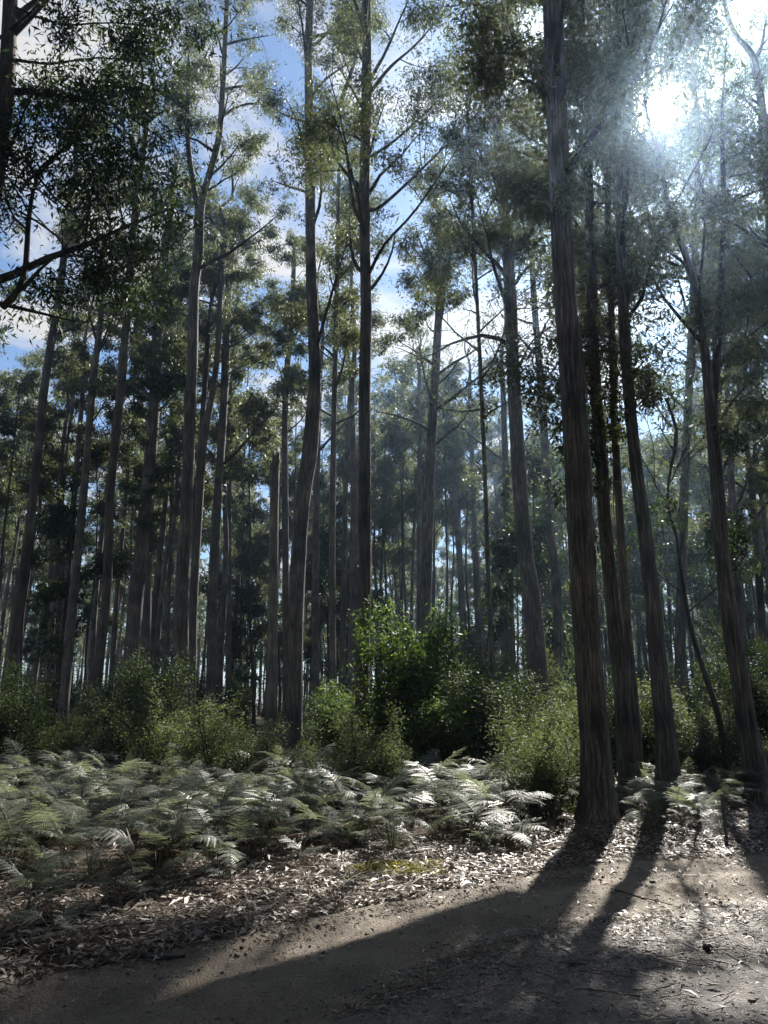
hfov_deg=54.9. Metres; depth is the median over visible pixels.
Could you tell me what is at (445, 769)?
bracken fern
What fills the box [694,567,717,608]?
gum tree
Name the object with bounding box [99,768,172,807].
bracken fern
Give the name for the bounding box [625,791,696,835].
bracken fern
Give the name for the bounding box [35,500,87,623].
gum sapling
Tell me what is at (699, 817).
bracken fern
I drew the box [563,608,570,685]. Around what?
young gum tree
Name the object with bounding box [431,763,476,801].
bracken fern
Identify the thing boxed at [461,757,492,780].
bracken fern
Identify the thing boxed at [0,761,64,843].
bracken fern
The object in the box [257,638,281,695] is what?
young gum tree
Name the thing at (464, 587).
gum tree
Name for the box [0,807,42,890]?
bracken fern
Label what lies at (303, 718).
shrub
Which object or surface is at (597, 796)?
gum tree
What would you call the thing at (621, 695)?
gum tree
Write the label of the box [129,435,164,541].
gum tree
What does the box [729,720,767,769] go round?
shrub
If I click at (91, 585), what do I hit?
gum tree
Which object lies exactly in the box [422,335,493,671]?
gum tree
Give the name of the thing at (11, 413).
gum tree
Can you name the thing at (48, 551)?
gum sapling
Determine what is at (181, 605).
gum tree
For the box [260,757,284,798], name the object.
bracken fern
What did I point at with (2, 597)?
gum tree
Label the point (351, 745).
shrub
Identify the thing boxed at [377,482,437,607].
gum sapling
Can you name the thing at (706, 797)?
bracken fern
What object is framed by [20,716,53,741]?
shrub
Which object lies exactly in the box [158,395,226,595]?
gum sapling
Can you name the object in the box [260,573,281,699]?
gum tree
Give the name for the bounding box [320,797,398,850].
bracken fern
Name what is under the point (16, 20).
gum tree
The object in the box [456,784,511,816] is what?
bracken fern
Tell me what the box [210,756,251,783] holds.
bracken fern
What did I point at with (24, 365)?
gum tree
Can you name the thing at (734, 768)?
bracken fern
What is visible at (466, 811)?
bracken fern
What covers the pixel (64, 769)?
bracken fern
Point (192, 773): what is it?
bracken fern
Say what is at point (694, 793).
bracken fern
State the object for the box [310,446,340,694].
gum tree
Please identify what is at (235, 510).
gum sapling
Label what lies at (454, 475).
gum sapling
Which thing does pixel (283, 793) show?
bracken fern
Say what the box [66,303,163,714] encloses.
gum tree
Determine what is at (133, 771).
bracken fern
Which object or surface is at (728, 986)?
gravel shoulder
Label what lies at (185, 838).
bracken fern
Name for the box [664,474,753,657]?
young gum tree
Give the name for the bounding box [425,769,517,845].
bracken fern
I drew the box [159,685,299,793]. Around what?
shrub
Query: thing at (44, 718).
shrub
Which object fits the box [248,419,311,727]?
gum tree
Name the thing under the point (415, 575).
gum tree
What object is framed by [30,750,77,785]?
bracken fern
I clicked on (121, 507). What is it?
gum tree
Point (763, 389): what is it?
gum tree
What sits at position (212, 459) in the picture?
gum tree
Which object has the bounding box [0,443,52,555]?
gum tree
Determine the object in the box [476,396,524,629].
gum tree
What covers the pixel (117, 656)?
gum tree
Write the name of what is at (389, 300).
sky
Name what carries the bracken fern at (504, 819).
on the ground
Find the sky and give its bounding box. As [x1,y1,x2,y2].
[0,0,767,702]
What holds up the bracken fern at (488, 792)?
on the ground
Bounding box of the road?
[0,847,767,1023]
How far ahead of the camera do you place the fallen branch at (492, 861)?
7.66 m
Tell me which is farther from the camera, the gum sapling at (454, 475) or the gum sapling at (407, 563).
the gum sapling at (407, 563)
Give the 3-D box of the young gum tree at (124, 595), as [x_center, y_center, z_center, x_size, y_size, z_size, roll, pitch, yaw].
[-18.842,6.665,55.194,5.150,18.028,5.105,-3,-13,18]
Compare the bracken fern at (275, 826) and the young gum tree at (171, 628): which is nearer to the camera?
the bracken fern at (275, 826)
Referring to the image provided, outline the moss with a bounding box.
[308,858,446,880]
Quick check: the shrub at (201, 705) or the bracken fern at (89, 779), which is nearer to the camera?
the bracken fern at (89, 779)
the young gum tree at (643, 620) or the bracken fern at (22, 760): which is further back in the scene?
the young gum tree at (643, 620)
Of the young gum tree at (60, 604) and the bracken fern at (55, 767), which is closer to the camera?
the bracken fern at (55, 767)
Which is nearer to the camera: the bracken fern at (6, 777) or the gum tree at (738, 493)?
the bracken fern at (6, 777)
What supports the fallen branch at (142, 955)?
on the road
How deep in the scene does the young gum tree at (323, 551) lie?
43.61 m
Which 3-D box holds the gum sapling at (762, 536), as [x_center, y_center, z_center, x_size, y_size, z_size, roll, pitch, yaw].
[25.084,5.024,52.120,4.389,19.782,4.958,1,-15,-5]
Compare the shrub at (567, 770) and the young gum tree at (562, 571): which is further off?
the young gum tree at (562, 571)
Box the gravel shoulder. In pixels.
[333,903,767,1023]
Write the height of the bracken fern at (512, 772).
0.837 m
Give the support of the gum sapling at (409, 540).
on the ground
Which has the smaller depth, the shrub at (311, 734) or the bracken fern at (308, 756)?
the bracken fern at (308, 756)
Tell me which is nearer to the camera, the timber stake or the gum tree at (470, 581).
the timber stake
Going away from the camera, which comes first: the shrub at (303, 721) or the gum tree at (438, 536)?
the shrub at (303, 721)
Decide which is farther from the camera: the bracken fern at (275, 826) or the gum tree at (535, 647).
the gum tree at (535, 647)
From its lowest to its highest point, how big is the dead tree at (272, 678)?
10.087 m
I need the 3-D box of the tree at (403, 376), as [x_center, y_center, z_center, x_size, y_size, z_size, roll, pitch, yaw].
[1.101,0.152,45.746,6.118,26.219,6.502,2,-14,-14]
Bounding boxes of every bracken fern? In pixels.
[0,753,27,792]
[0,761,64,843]
[0,763,45,792]
[0,764,11,789]
[0,766,28,788]
[0,767,35,801]
[0,768,16,807]
[0,779,11,795]
[0,784,47,830]
[0,789,47,819]
[0,799,64,874]
[0,802,33,852]
[0,805,85,857]
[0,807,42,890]
[0,814,58,872]
[0,836,102,871]
[0,850,105,922]
[1,756,20,785]
[1,769,64,800]
[1,784,55,823]
[3,736,32,768]
[3,892,108,950]
[4,755,41,787]
[5,787,98,841]
[7,766,87,810]
[8,759,39,784]
[12,767,92,797]
[15,755,43,778]
[16,761,90,801]
[16,769,82,822]
[20,752,77,791]
[20,801,106,869]
[22,772,92,818]
[25,751,69,778]
[28,753,56,775]
[29,755,81,792]
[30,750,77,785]
[33,758,74,785]
[33,781,94,839]
[35,826,152,903]
[39,795,105,848]
[43,813,135,877]
[47,762,84,784]
[49,763,135,829]
[53,790,107,823]
[58,749,76,783]
[59,758,118,802]
[59,783,108,803]
[60,753,91,768]
[61,773,128,815]
[68,747,105,780]
[70,759,109,786]
[72,764,163,808]
[77,767,118,798]
[78,804,122,841]
[79,748,118,780]
[79,752,111,796]
[79,799,122,830]
[82,764,143,794]
[86,779,148,824]
[87,785,161,831]
[89,749,135,779]
[93,757,121,778]
[93,778,133,803]
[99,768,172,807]
[103,782,168,838]
[107,758,139,791]
[108,774,242,867]
[113,762,149,790]
[114,756,159,782]
[114,799,208,851]
[116,751,139,787]
[116,763,166,803]
[119,826,200,881]
[121,799,212,857]
[124,796,215,846]
[125,792,217,833]
[126,782,212,846]
[128,762,183,820]
[128,812,205,872]
[132,775,233,820]
[134,757,170,784]
[139,782,183,807]
[142,769,184,796]
[144,790,213,840]
[147,756,188,778]
[149,767,189,793]
[152,775,201,805]
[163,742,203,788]
[163,773,253,832]
[165,760,216,806]
[175,802,258,864]
[176,780,227,813]
[178,765,248,822]
[180,785,270,847]
[184,775,248,797]
[185,774,246,812]
[185,834,244,882]
[191,795,256,845]
[192,770,236,795]
[193,793,284,847]
[196,773,272,823]
[201,756,276,811]
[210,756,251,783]
[210,773,275,795]
[212,803,277,856]
[213,788,313,853]
[214,787,292,827]
[215,781,302,859]
[219,772,342,847]
[224,783,290,825]
[225,762,274,803]
[236,783,287,808]
[236,792,314,838]
[238,788,301,815]
[239,767,333,822]
[247,775,325,822]
[252,746,295,777]
[254,771,331,815]
[255,751,316,789]
[258,767,320,809]
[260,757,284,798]
[260,786,326,829]
[261,760,319,803]
[264,750,305,777]
[271,797,346,863]
[289,791,348,828]
[290,791,365,847]
[291,762,384,810]
[291,782,333,824]
[293,748,324,776]
[295,743,361,798]
[295,782,341,815]
[296,786,340,811]
[299,766,371,804]
[301,766,380,823]
[302,788,360,814]
[310,767,372,796]
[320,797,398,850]
[322,776,414,847]
[325,775,389,807]
[330,742,367,781]
[331,787,430,834]
[339,771,381,806]
[342,797,413,849]
[348,763,431,850]
[351,774,420,809]
[353,772,415,813]
[358,787,409,826]
[375,779,459,833]
[378,763,467,813]
[392,778,460,802]
[395,760,469,829]
[399,748,456,795]
[405,746,482,819]
[407,765,465,799]
[407,779,467,812]
[409,758,442,797]
[414,763,469,808]
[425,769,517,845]
[426,765,486,807]
[428,753,461,786]
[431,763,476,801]
[435,778,498,826]
[442,764,486,804]
[443,756,471,797]
[443,792,504,840]
[449,779,519,830]
[452,757,513,792]
[454,769,501,784]
[456,779,552,824]
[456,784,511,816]
[458,790,534,832]
[459,789,514,814]
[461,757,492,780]
[463,791,554,850]
[466,763,499,795]
[471,752,502,791]
[473,816,539,852]
[484,775,549,817]
[498,777,562,819]
[500,756,520,802]
[508,773,579,818]
[537,782,578,811]
[615,778,656,812]
[615,779,647,813]
[616,760,651,793]
[616,780,662,811]
[618,798,640,817]
[620,781,669,814]
[620,789,677,817]
[621,777,701,808]
[623,796,671,820]
[625,774,692,803]
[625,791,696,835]
[626,762,664,803]
[634,794,684,828]
[636,786,691,808]
[644,790,715,819]
[645,772,677,788]
[647,780,693,821]
[653,781,701,810]
[653,786,712,832]
[655,786,696,815]
[664,793,735,823]
[665,774,721,802]
[666,782,710,816]
[679,790,721,807]
[680,763,693,788]
[681,758,702,793]
[681,783,734,814]
[682,786,706,808]
[683,768,720,802]
[684,773,722,797]
[692,774,742,803]
[695,771,730,793]
[695,785,765,824]
[701,772,735,798]
[701,778,755,807]
[701,788,742,810]
[711,767,759,807]
[716,783,743,813]
[722,768,742,795]
[726,765,764,801]
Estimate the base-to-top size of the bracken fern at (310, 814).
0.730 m
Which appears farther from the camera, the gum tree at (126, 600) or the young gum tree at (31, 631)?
the gum tree at (126, 600)
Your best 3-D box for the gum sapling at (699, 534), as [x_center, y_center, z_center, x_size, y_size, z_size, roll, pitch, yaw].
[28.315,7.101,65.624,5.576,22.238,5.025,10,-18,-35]
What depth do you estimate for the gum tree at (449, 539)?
96.63 m
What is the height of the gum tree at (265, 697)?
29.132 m
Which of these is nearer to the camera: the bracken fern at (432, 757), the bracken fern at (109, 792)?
the bracken fern at (109, 792)
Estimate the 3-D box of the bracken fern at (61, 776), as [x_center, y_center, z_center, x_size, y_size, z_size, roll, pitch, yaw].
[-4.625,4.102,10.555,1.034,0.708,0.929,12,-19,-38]
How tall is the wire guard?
0.645 m
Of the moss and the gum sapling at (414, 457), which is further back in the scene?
the gum sapling at (414, 457)
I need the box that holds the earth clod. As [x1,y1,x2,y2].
[702,944,712,951]
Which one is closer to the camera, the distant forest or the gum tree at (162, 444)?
the gum tree at (162, 444)
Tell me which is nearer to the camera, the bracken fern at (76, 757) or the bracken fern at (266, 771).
the bracken fern at (266, 771)
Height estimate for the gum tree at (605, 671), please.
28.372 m
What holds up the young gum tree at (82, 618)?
on the ground
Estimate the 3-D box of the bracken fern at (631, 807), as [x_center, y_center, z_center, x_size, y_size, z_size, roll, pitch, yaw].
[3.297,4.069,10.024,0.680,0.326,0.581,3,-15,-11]
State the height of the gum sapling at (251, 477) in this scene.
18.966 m
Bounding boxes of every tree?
[0,0,244,352]
[0,270,7,412]
[0,278,25,458]
[0,347,62,658]
[0,348,50,610]
[0,350,76,681]
[0,365,68,592]
[0,369,27,516]
[0,395,36,628]
[0,403,15,530]
[0,441,43,688]
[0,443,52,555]
[0,538,38,600]
[0,552,10,610]
[0,569,14,661]
[1,574,40,621]
[2,56,163,695]
[2,516,16,576]
[2,543,38,600]
[4,513,25,581]
[5,401,52,644]
[11,440,72,614]
[13,442,139,725]
[22,307,103,719]
[22,611,44,693]
[24,488,79,700]
[27,545,62,690]
[29,237,135,738]
[31,576,77,678]
[33,508,69,704]
[36,534,112,675]
[38,311,108,708]
[46,487,92,598]
[48,170,151,737]
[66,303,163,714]
[72,549,90,669]
[75,593,91,704]
[78,532,98,698]
[79,0,304,753]
[81,509,99,673]
[82,437,125,602]
[83,518,125,644]
[84,51,208,753]
[88,467,132,632]
[96,332,150,713]
[97,494,159,673]
[100,445,159,655]
[100,550,129,675]
[105,519,129,686]
[105,633,124,686]
[108,218,211,680]
[108,505,134,676]
[111,154,211,703]
[111,553,132,695]
[114,452,155,596]
[114,519,133,705]
[115,302,244,682]
[118,441,165,691]
[125,433,170,562]
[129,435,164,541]
[132,155,219,671]
[133,336,213,678]
[151,551,175,676]
[151,590,172,677]
[152,470,191,682]
[153,475,205,638]
[158,611,172,674]
[160,593,200,666]
[161,232,293,726]
[162,116,273,729]
[163,298,234,665]
[180,179,306,721]
[181,300,267,732]
[189,491,281,690]
[190,446,222,684]
[190,547,208,613]
[191,416,234,696]
[202,562,221,620]
[203,441,246,641]
[206,571,267,703]
[217,302,275,683]
[217,536,234,595]
[218,534,251,683]
[230,0,402,763]
[231,486,268,711]
[231,543,245,620]
[236,219,329,740]
[237,525,279,699]
[237,593,257,689]
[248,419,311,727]
[249,476,268,710]
[252,414,311,575]
[255,494,288,714]
[257,199,374,726]
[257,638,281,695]
[259,517,281,709]
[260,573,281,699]
[262,433,298,708]
[262,601,281,712]
[263,602,305,696]
[266,80,398,698]
[266,446,279,760]
[268,0,517,779]
[274,162,398,702]
[289,472,385,705]
[290,489,327,715]
[303,493,328,697]
[303,594,339,704]
[303,597,326,701]
[304,589,310,636]
[306,513,395,688]
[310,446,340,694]
[320,298,401,697]
[321,376,358,535]
[323,347,383,586]
[327,530,348,683]
[340,375,395,681]
[341,148,528,653]
[347,491,396,564]
[370,601,404,666]
[371,304,444,537]
[371,390,405,677]
[371,419,408,678]
[371,464,410,676]
[371,511,396,607]
[371,543,394,616]
[372,376,416,652]
[373,310,470,664]
[373,607,404,674]
[376,483,416,615]
[381,48,553,758]
[383,510,397,620]
[387,480,415,610]
[388,524,410,609]
[391,339,443,498]
[391,343,448,643]
[392,0,642,767]
[396,379,469,626]
[398,514,416,650]
[406,549,416,647]
[408,584,437,623]
[413,0,755,825]
[415,463,452,635]
[422,317,510,670]
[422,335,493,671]
[432,521,452,650]
[432,565,447,629]
[435,496,463,644]
[439,418,493,661]
[440,551,466,639]
[441,0,726,801]
[442,537,472,648]
[444,446,494,631]
[445,492,491,652]
[448,577,471,626]
[448,603,474,661]
[450,212,550,694]
[456,527,485,660]
[462,510,497,595]
[463,0,725,788]
[463,543,486,616]
[464,107,603,715]
[466,552,485,613]
[467,598,500,666]
[469,354,512,664]
[470,437,574,685]
[470,527,502,663]
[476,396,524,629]
[479,488,510,551]
[482,370,527,634]
[483,502,519,644]
[484,588,520,624]
[484,629,500,664]
[491,0,718,803]
[491,518,521,648]
[494,602,502,656]
[513,585,525,665]
[513,592,521,670]
[517,566,568,672]
[521,530,534,698]
[525,0,767,803]
[530,146,648,702]
[530,454,568,559]
[541,445,603,697]
[546,404,645,686]
[559,329,767,787]
[560,428,626,704]
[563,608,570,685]
[591,457,614,683]
[596,467,644,637]
[598,429,715,701]
[598,599,607,688]
[600,624,607,693]
[605,432,646,674]
[611,0,767,711]
[631,34,767,679]
[632,557,666,689]
[639,432,699,654]
[641,160,767,665]
[646,440,687,681]
[651,178,767,681]
[651,467,676,663]
[657,379,741,674]
[660,495,689,687]
[662,553,718,687]
[663,527,696,689]
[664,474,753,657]
[664,583,674,610]
[668,457,713,664]
[671,471,696,689]
[674,0,767,397]
[679,225,767,571]
[686,567,717,682]
[688,584,706,660]
[694,373,751,676]
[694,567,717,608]
[716,203,767,494]
[722,448,767,674]
[726,440,767,673]
[726,452,767,640]
[727,169,767,362]
[728,450,767,645]
[738,442,767,640]
[742,573,767,641]
[756,365,767,507]
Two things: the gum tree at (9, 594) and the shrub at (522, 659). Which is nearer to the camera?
the shrub at (522, 659)
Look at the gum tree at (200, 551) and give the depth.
74.36 m
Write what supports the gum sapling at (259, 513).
on the ground
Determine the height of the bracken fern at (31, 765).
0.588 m
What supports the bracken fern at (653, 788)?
on the ground
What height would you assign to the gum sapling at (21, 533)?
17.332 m
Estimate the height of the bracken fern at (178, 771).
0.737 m
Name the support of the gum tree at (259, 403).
on the ground
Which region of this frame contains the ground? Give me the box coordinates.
[0,703,767,979]
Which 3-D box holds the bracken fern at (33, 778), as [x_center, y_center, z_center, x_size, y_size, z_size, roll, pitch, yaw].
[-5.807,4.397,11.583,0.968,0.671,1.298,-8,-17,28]
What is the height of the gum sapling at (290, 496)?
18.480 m
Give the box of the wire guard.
[697,794,727,839]
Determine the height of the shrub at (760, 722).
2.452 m
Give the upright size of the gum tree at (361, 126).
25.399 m
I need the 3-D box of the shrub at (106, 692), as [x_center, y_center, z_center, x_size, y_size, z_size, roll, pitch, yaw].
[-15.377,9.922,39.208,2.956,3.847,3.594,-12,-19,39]
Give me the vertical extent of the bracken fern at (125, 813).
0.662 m
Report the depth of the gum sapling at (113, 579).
82.02 m
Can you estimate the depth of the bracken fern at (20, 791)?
7.87 m
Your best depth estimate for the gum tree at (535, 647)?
21.47 m
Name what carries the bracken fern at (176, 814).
on the ground
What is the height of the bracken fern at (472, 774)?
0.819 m
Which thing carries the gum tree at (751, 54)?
on the ground
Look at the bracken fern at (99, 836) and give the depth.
8.67 m
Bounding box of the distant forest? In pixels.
[0,557,767,709]
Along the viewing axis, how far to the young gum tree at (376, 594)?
38.80 m
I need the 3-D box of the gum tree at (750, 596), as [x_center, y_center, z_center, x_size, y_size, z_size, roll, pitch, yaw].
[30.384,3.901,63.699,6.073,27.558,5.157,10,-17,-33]
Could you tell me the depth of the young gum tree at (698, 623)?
58.83 m
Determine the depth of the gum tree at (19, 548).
70.83 m
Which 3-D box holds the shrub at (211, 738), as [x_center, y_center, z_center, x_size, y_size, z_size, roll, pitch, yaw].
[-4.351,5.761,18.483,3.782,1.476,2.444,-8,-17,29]
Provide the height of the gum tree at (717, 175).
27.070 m
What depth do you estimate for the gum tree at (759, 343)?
45.83 m
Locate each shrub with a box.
[0,636,40,724]
[0,668,71,770]
[0,707,96,762]
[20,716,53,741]
[32,667,86,723]
[32,707,104,777]
[57,638,219,764]
[68,704,83,729]
[69,667,120,723]
[70,702,181,767]
[82,699,122,741]
[95,673,196,782]
[150,660,201,713]
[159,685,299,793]
[160,687,221,719]
[170,715,275,764]
[188,715,256,740]
[196,666,224,713]
[206,717,309,787]
[221,681,262,734]
[223,678,247,725]
[256,684,354,758]
[256,709,265,721]
[294,700,373,764]
[295,740,357,794]
[302,677,386,771]
[302,696,310,734]
[319,695,411,801]
[323,587,478,752]
[347,675,482,781]
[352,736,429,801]
[413,643,561,778]
[414,645,498,768]
[433,610,513,699]
[459,639,520,757]
[480,687,620,814]
[482,624,572,748]
[486,721,583,818]
[488,670,607,788]
[504,689,625,805]
[520,624,574,708]
[527,669,693,784]
[606,665,763,788]
[608,672,724,774]
[611,652,687,704]
[641,697,767,787]
[667,603,767,758]
[672,669,698,705]
[678,675,767,759]
[703,661,767,736]
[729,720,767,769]
[745,629,767,687]
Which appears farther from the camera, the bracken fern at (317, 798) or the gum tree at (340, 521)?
the gum tree at (340, 521)
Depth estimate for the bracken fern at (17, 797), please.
9.66 m
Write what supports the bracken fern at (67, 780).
on the ground
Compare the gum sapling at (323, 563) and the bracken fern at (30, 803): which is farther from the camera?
the gum sapling at (323, 563)
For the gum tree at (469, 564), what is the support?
on the ground
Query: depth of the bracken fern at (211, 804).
8.90 m
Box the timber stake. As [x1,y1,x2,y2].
[127,913,132,934]
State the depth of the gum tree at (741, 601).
31.43 m
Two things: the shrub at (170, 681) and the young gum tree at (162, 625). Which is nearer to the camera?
the shrub at (170, 681)
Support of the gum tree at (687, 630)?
on the ground
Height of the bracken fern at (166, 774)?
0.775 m
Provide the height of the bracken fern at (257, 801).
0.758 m
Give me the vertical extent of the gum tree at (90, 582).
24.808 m
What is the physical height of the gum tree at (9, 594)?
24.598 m
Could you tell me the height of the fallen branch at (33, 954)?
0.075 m
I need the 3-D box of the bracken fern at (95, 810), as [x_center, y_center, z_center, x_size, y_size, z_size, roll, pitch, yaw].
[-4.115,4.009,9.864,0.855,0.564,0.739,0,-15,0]
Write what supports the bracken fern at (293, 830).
on the ground
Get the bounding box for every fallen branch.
[0,945,74,971]
[130,951,185,960]
[136,915,168,921]
[476,858,509,863]
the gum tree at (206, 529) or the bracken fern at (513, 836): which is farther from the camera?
the gum tree at (206, 529)
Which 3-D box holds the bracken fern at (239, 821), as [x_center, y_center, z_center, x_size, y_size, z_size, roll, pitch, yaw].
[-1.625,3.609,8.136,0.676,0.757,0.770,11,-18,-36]
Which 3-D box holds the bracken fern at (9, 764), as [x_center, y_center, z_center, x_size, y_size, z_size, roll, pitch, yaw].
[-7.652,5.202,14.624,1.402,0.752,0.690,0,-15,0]
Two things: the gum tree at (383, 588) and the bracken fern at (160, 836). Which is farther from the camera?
the gum tree at (383, 588)
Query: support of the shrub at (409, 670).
on the ground
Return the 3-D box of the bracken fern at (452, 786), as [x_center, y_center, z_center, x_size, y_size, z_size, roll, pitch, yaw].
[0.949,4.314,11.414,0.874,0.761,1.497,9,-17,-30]
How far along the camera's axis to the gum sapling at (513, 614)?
72.90 m
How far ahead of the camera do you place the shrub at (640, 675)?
27.69 m
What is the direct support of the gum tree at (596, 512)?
on the ground
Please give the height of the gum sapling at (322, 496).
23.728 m
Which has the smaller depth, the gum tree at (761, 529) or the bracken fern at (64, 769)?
the bracken fern at (64, 769)
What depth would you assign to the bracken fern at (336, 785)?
10.18 m
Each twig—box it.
[601,965,642,965]
[614,889,672,904]
[633,980,675,990]
[725,953,767,976]
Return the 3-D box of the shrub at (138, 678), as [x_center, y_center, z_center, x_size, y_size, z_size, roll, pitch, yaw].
[-5.671,4.557,17.432,2.600,3.243,3.160,-13,-19,40]
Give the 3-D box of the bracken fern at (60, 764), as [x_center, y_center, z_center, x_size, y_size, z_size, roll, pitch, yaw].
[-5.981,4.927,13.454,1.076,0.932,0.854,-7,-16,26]
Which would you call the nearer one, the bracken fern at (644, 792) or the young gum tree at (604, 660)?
the bracken fern at (644, 792)
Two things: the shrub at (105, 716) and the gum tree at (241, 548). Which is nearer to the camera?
the shrub at (105, 716)
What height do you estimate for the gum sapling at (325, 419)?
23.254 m
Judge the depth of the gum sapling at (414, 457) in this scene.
49.65 m
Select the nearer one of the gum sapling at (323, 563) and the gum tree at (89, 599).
the gum sapling at (323, 563)
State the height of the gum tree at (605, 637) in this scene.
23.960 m
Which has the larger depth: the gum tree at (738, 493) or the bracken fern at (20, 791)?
the gum tree at (738, 493)
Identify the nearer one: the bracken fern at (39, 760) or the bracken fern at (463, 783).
the bracken fern at (463, 783)
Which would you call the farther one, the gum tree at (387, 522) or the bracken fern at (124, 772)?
the gum tree at (387, 522)
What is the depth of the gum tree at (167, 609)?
40.25 m
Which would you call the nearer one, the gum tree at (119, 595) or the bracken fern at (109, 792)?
the bracken fern at (109, 792)
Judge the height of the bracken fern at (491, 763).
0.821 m
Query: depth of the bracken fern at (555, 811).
10.21 m
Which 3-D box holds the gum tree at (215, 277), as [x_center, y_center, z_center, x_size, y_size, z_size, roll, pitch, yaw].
[-7.745,-4.763,32.681,5.109,29.370,4.757,0,-15,0]
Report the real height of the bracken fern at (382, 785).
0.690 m
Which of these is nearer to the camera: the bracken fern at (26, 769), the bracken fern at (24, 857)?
the bracken fern at (24, 857)
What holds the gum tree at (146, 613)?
on the ground
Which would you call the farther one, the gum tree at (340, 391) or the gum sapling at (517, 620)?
the gum sapling at (517, 620)
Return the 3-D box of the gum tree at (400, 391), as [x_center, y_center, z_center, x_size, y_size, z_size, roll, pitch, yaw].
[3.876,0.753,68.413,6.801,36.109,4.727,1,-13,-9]
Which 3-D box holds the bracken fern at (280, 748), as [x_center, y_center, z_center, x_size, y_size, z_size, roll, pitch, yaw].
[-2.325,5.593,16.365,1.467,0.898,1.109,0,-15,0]
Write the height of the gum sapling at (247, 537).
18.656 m
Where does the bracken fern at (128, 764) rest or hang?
on the ground
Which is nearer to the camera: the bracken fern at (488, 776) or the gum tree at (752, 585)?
the bracken fern at (488, 776)
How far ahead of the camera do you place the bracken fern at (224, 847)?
6.71 m
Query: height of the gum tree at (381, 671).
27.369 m
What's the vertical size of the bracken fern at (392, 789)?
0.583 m
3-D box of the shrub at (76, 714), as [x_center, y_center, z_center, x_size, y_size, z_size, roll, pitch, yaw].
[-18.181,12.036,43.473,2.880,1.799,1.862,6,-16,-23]
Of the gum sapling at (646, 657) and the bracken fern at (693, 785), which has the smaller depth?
the bracken fern at (693, 785)
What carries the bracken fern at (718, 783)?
on the ground
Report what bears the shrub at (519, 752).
on the ground
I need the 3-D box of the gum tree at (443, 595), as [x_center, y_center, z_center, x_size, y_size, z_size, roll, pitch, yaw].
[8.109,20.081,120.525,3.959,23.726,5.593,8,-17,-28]
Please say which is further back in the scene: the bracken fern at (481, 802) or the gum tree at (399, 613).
the gum tree at (399, 613)
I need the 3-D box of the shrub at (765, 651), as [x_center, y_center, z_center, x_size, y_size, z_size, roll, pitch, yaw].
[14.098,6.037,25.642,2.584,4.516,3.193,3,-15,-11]
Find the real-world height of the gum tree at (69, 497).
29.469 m
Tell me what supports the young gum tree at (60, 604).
on the ground
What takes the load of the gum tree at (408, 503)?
on the ground
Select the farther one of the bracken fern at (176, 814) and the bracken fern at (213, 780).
the bracken fern at (213, 780)
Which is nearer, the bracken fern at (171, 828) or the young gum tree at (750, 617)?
the bracken fern at (171, 828)
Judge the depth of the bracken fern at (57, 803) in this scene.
8.74 m
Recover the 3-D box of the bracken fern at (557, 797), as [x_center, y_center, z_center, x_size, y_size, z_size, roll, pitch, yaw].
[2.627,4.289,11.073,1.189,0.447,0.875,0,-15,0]
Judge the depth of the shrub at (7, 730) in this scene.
16.06 m
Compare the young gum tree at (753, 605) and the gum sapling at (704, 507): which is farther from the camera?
the young gum tree at (753, 605)
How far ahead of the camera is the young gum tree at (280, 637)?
65.26 m
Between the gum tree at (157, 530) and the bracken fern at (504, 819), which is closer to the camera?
the bracken fern at (504, 819)
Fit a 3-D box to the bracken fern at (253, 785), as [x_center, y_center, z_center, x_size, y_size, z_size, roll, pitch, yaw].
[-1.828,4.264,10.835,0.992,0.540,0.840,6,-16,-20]
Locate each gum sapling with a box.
[0,381,33,482]
[0,402,70,712]
[0,471,13,545]
[0,513,43,590]
[27,344,113,462]
[34,534,63,688]
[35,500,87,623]
[70,428,131,737]
[94,523,129,626]
[118,418,174,579]
[136,445,180,533]
[152,535,177,660]
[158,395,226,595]
[170,466,210,665]
[194,388,281,739]
[220,484,251,663]
[220,487,268,714]
[231,471,267,602]
[231,512,281,650]
[236,440,296,728]
[243,527,268,716]
[251,366,305,600]
[255,553,281,600]
[261,475,312,565]
[288,424,344,660]
[303,526,326,716]
[307,493,328,698]
[311,513,349,579]
[320,375,382,500]
[327,531,349,689]
[348,413,414,675]
[348,508,409,655]
[370,540,384,676]
[371,387,416,661]
[371,425,436,650]
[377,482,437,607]
[386,544,416,627]
[395,517,439,564]
[400,369,493,656]
[403,403,463,638]
[403,485,444,546]
[409,445,467,657]
[435,395,500,542]
[436,407,495,654]
[494,531,546,678]
[495,500,532,684]
[511,405,560,501]
[523,394,564,701]
[527,453,573,642]
[529,491,561,680]
[537,443,594,662]
[592,439,654,683]
[609,442,657,673]
[622,422,698,683]
[644,469,672,687]
[658,564,670,674]
[660,499,711,700]
[670,385,738,492]
[671,478,718,660]
[688,455,742,548]
[689,433,754,673]
[694,474,763,678]
[743,437,767,500]
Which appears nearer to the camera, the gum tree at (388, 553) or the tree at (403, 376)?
the tree at (403, 376)
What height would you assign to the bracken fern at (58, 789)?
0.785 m
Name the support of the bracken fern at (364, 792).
on the ground
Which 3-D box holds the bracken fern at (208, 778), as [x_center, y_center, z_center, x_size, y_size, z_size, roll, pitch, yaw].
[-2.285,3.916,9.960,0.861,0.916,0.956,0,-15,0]
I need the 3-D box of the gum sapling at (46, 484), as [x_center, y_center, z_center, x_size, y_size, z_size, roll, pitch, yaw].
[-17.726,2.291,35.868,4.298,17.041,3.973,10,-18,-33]

